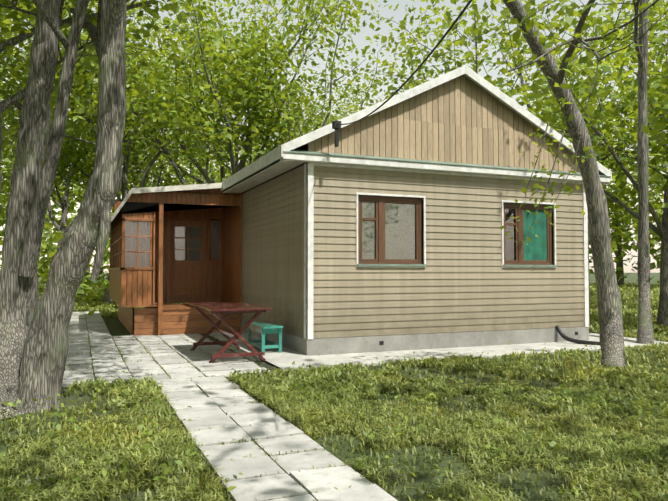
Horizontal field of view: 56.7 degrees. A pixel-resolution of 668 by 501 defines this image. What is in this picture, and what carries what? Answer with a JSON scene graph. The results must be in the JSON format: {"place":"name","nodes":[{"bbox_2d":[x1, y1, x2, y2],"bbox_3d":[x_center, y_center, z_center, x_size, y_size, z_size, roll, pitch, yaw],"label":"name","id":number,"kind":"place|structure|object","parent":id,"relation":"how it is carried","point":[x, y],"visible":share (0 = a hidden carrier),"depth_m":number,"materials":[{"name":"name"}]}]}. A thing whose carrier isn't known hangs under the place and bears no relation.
{"place":"outdoors","nodes":[
{"label":"outdoors","id":0,"kind":"place"},
{"bbox_2d":[109,296,240,335],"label":"porch deck","id":1,"kind":"structure","parent":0,"point":[138,321],"depth_m":12.06,"materials":[{"name":"brown wood"}]},
{"bbox_2d":[109,194,241,334],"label":"porch frames","id":2,"kind":"structure","parent":1,"relation":"on","point":[187,281],"depth_m":13.61,"materials":[{"name":"brown wood"}]},
{"bbox_2d":[115,221,218,265],"bbox_3d":[-3.930,-0.115,14.396,2.150,1.040,4.840,1,-2,-22],"label":"porch window glass","id":3,"kind":"object","parent":2,"relation":"in","point":[149,241],"visible":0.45,"depth_m":12.34,"materials":[{"name":"clear glass"}]},
{"bbox_2d":[109,186,241,320],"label":"porch boards","id":4,"kind":"object","parent":2,"relation":"attached to","point":[228,289],"visible":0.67,"depth_m":13.21,"materials":[{"name":"brown wood"}]},
{"bbox_2d":[110,183,222,223],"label":"porch fascia","id":5,"kind":"structure","parent":4,"relation":"attached to","point":[174,188],"depth_m":11.81,"materials":[{"name":"white wood"}]},
{"bbox_2d":[175,219,219,260],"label":"window panes","id":6,"kind":"structure","parent":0,"point":[215,243],"depth_m":14.03,"materials":[{"name":"glass"}]},
{"bbox_2d":[0,273,667,500],"bbox_3d":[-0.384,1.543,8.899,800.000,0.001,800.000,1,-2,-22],"label":"ground","id":7,"kind":"structure","parent":0,"point":[115,326],"depth_m":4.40,"materials":[{"name":"green plant"}]},
{"bbox_2d":[2,19,15,23],"bbox_3d":[-7.957,-5.422,4.522,15.079,11.431,11.085,2,-3,-45],"label":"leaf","id":8,"kind":"object","parent":7,"relation":"on","point":[7,21],"visible":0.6,"depth_m":11.33,"materials":[{"name":"green plant"}]},
{"bbox_2d":[0,0,142,165],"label":"tree","id":9,"kind":"object","parent":7,"relation":"on","point":[23,56],"depth_m":19.02,"materials":[{"name":"green plant"}]},
{"bbox_2d":[0,224,145,314],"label":"shrub leaves","id":10,"kind":"object","parent":7,"relation":"on","point":[81,289],"visible":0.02,"depth_m":20.84,"materials":[{"name":"green plant"}]},
{"bbox_2d":[0,0,193,249],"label":"tree","id":11,"kind":"object","parent":7,"relation":"on","point":[70,170],"depth_m":29.59,"materials":[{"name":"green plant"}]},
{"bbox_2d":[0,0,314,418],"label":"tree","id":12,"kind":"object","parent":7,"relation":"on","point":[34,344],"depth_m":5.81,"materials":[{"name":"plant"}]},
{"bbox_2d":[59,7,280,215],"bbox_3d":[-10.570,-6.470,40.536,15.797,18.377,16.805,1,-2,-22],"label":"tree","id":13,"kind":"object","parent":7,"relation":"on","point":[201,177],"depth_m":38.20,"materials":[{"name":"green plant"}]},
{"bbox_2d":[0,0,352,303],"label":"tree","id":14,"kind":"object","parent":7,"relation":"on","point":[131,94],"depth_m":21.78,"materials":[{"name":"green plant"}]},
{"bbox_2d":[114,189,239,304],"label":"porch board gaps","id":15,"kind":"object","parent":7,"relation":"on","point":[134,207],"visible":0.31,"depth_m":12.00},
{"bbox_2d":[85,315,289,500],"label":"paving joints","id":16,"kind":"object","parent":7,"relation":"on","point":[251,358],"visible":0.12,"depth_m":8.68,"materials":[{"name":"soil"}]},
{"bbox_2d":[1,0,418,189],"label":"tree","id":17,"kind":"object","parent":7,"relation":"on","point":[259,99],"depth_m":21.63,"materials":[{"name":"green plant"}]},
{"bbox_2d":[66,0,372,183],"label":"tree","id":18,"kind":"object","parent":7,"relation":"on","point":[226,38],"depth_m":31.77,"materials":[{"name":"green plant"}]},
{"bbox_2d":[62,311,397,500],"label":"paving slabs","id":19,"kind":"structure","parent":7,"relation":"on","point":[209,409],"depth_m":5.17,"materials":[{"name":"grey concrete"}]},
{"bbox_2d":[187,302,271,362],"bbox_3d":[-1.573,1.178,9.016,0.814,0.763,1.950,1,-2,-22],"label":"picnic table","id":20,"kind":"object","parent":19,"relation":"on","point":[216,308],"visible":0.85,"depth_m":8.43,"materials":[{"name":"paint"}]},
{"bbox_2d":[224,105,356,190],"bbox_3d":[0.936,-1.764,25.418,13.854,7.919,8.535,3,-4,-61],"label":"tree","id":21,"kind":"object","parent":7,"relation":"on","point":[284,134],"depth_m":22.54,"materials":[{"name":"green plant"}]},
{"bbox_2d":[212,32,408,179],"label":"tree","id":22,"kind":"object","parent":7,"relation":"on","point":[353,101],"depth_m":41.36,"materials":[{"name":"green plant"}]},
{"bbox_2d":[0,39,667,284],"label":"tree","id":23,"kind":"object","parent":7,"relation":"on","point":[626,237],"depth_m":49.23,"materials":[{"name":"green plant"}]},
{"bbox_2d":[212,313,588,355],"bbox_3d":[0.370,1.625,13.970,5.284,0.373,8.824,1,-2,-22],"label":"foundation","id":24,"kind":"object","parent":7,"relation":"on","point":[335,345],"visible":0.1,"depth_m":9.71,"materials":[{"name":"concrete"}]},
{"bbox_2d":[242,165,584,337],"bbox_3d":[0.370,0.168,14.018,5.292,2.539,8.832,1,-2,-22],"label":"house siding","id":25,"kind":"object","parent":24,"relation":"on","point":[463,281],"visible":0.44,"depth_m":9.89,"materials":[{"name":"beige wood"}]},
{"bbox_2d":[362,202,414,258],"bbox_3d":[0.842,-0.297,9.570,1.030,0.978,0.006,1,-2,-22],"label":"curtain","id":26,"kind":"object","parent":25,"relation":"hanging from","point":[391,237],"depth_m":9.60,"materials":[{"name":"fabric"}]},
{"bbox_2d":[337,0,472,124],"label":"power cable","id":27,"kind":"object","parent":25,"relation":"attached to","point":[436,46],"visible":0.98,"depth_m":4.63,"materials":[{"name":"black rubber"}]},
{"bbox_2d":[219,65,611,190],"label":"roof fascia","id":28,"kind":"structure","parent":25,"relation":"on","point":[272,156],"depth_m":9.75,"materials":[{"name":"white wood"}]},
{"bbox_2d":[223,74,609,192],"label":"soffits","id":29,"kind":"object","parent":25,"relation":"on","point":[277,169],"visible":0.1,"depth_m":10.34,"materials":[{"name":"grey wood"}]},
{"bbox_2d":[304,163,589,338],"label":"white house trim","id":30,"kind":"structure","parent":25,"relation":"attached to","point":[308,238],"depth_m":9.24,"materials":[{"name":"white wood"}]},
{"bbox_2d":[358,195,552,264],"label":"window frames","id":31,"kind":"structure","parent":25,"relation":"attached to","point":[379,202],"depth_m":9.71,"materials":[{"name":"brown wood"}]},
{"bbox_2d":[362,203,546,260],"bbox_3d":[2.047,-0.282,10.043,3.610,0.948,0.001,1,-2,-22],"label":"window glass","id":32,"kind":"object","parent":31,"relation":"in","point":[409,233],"visible":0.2,"depth_m":9.62,"materials":[{"name":"clear glass"}]},
{"bbox_2d":[523,210,546,259],"bbox_3d":[3.447,-0.263,10.609,0.506,0.864,0.014,1,-2,-22],"label":"cloth","id":33,"kind":"object","parent":31,"relation":"attached to","point":[535,248],"visible":0.9,"depth_m":10.61,"materials":[{"name":"teal fabric"}]},
{"bbox_2d":[357,264,556,266],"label":"window sills","id":34,"kind":"structure","parent":25,"relation":"attached to","point":[425,265],"depth_m":9.59,"materials":[{"name":"brown wood"}]},
{"bbox_2d":[426,77,497,128],"bbox_3d":[2.038,-2.070,10.045,5.260,1.671,0.050,1,-2,-22],"label":"gable backing","id":35,"kind":"object","parent":25,"relation":"on","point":[454,83],"visible":0.07,"depth_m":10.00,"materials":[{"name":"brown wood"}]},
{"bbox_2d":[280,158,609,182],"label":"cornice soffit","id":36,"kind":"structure","parent":35,"relation":"attached to","point":[425,169],"depth_m":9.60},
{"bbox_2d":[283,150,610,176],"bbox_3d":[2.079,-1.381,9.923,6.100,0.075,0.165,1,-2,-22],"label":"cornice flashing","id":37,"kind":"object","parent":35,"relation":"attached to","point":[397,159],"visible":0.57,"depth_m":9.58,"materials":[{"name":"grey metal"}]},
{"bbox_2d":[555,325,599,344],"bbox_3d":[4.211,1.425,10.274,1.088,0.306,0.120,-2,-2,39],"label":"drain hose","id":38,"kind":"object","parent":24,"relation":"attached to","point":[564,336],"visible":0.75,"depth_m":10.36,"materials":[{"name":"black rubber"}]},
{"bbox_2d":[210,331,667,370],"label":"concrete apron","id":39,"kind":"object","parent":7,"relation":"on","point":[284,359],"visible":0.32,"depth_m":9.13,"materials":[{"name":"grey concrete"}]},
{"bbox_2d":[247,321,282,352],"bbox_3d":[-1.078,1.349,9.539,0.316,0.430,0.950,1,-2,-22],"label":"stool","id":40,"kind":"object","parent":39,"relation":"on","point":[264,328],"visible":0.85,"depth_m":9.21,"materials":[{"name":"paint"}]},
{"bbox_2d":[335,0,667,252],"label":"tree","id":41,"kind":"object","parent":7,"relation":"on","point":[468,31],"depth_m":17.89,"materials":[{"name":"green plant"}]},
{"bbox_2d":[490,0,667,368],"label":"leaning tree","id":42,"kind":"object","parent":7,"relation":"on","point":[610,323],"depth_m":8.14,"materials":[{"name":"plant"}]},
{"bbox_2d":[500,122,596,244],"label":"leaves","id":43,"kind":"object","parent":42,"relation":"on","point":[566,188],"depth_m":7.75,"materials":[{"name":"green plant"}]},
{"bbox_2d":[491,0,667,327],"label":"tree","id":44,"kind":"object","parent":7,"relation":"on","point":[624,60],"depth_m":13.57,"materials":[{"name":"green plant"}]},
{"bbox_2d":[545,0,659,343],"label":"thin tree","id":45,"kind":"object","parent":7,"relation":"on","point":[645,335],"depth_m":10.96,"materials":[{"name":"grey plant"}]},
{"bbox_2d":[538,0,667,189],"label":"tree","id":46,"kind":"object","parent":7,"relation":"on","point":[613,37],"depth_m":19.76,"materials":[{"name":"green plant"}]},
{"bbox_2d":[551,0,667,222],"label":"tree","id":47,"kind":"object","parent":7,"relation":"on","point":[660,188],"depth_m":30.78,"materials":[{"name":"green plant"}]},
{"bbox_2d":[0,0,667,272],"label":"sky","id":48,"kind":"structure","parent":0,"point":[359,39],"materials":[{"name":"white"}]},
{"bbox_2d":[242,162,553,262],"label":"trim","id":49,"kind":"structure","parent":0,"point":[511,229],"depth_m":10.46,"materials":[{"name":"brown wood"}]},
{"bbox_2d":[232,133,599,185],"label":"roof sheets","id":50,"kind":"object","parent":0,"point":[304,147],"visible":0.04,"depth_m":13.97,"materials":[{"name":"grey metal"}]},
{"bbox_2d":[308,75,579,172],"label":"gable boards","id":51,"kind":"object","parent":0,"point":[452,122],"visible":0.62,"depth_m":9.95,"materials":[{"name":"beige wood"}]},
{"bbox_2d":[332,121,340,146],"bbox_3d":[0.038,-1.660,8.822,0.100,0.360,0.100,1,-2,-22],"label":"cable bracket","id":52,"kind":"object","parent":51,"relation":"attached to","point":[336,126],"visible":0.93,"depth_m":8.79,"materials":[{"name":"black metal"}]},
{"bbox_2d":[281,152,609,183],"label":"eave fascia","id":53,"kind":"structure","parent":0,"point":[348,160],"depth_m":9.62,"materials":[{"name":"white wood"}]}
]}

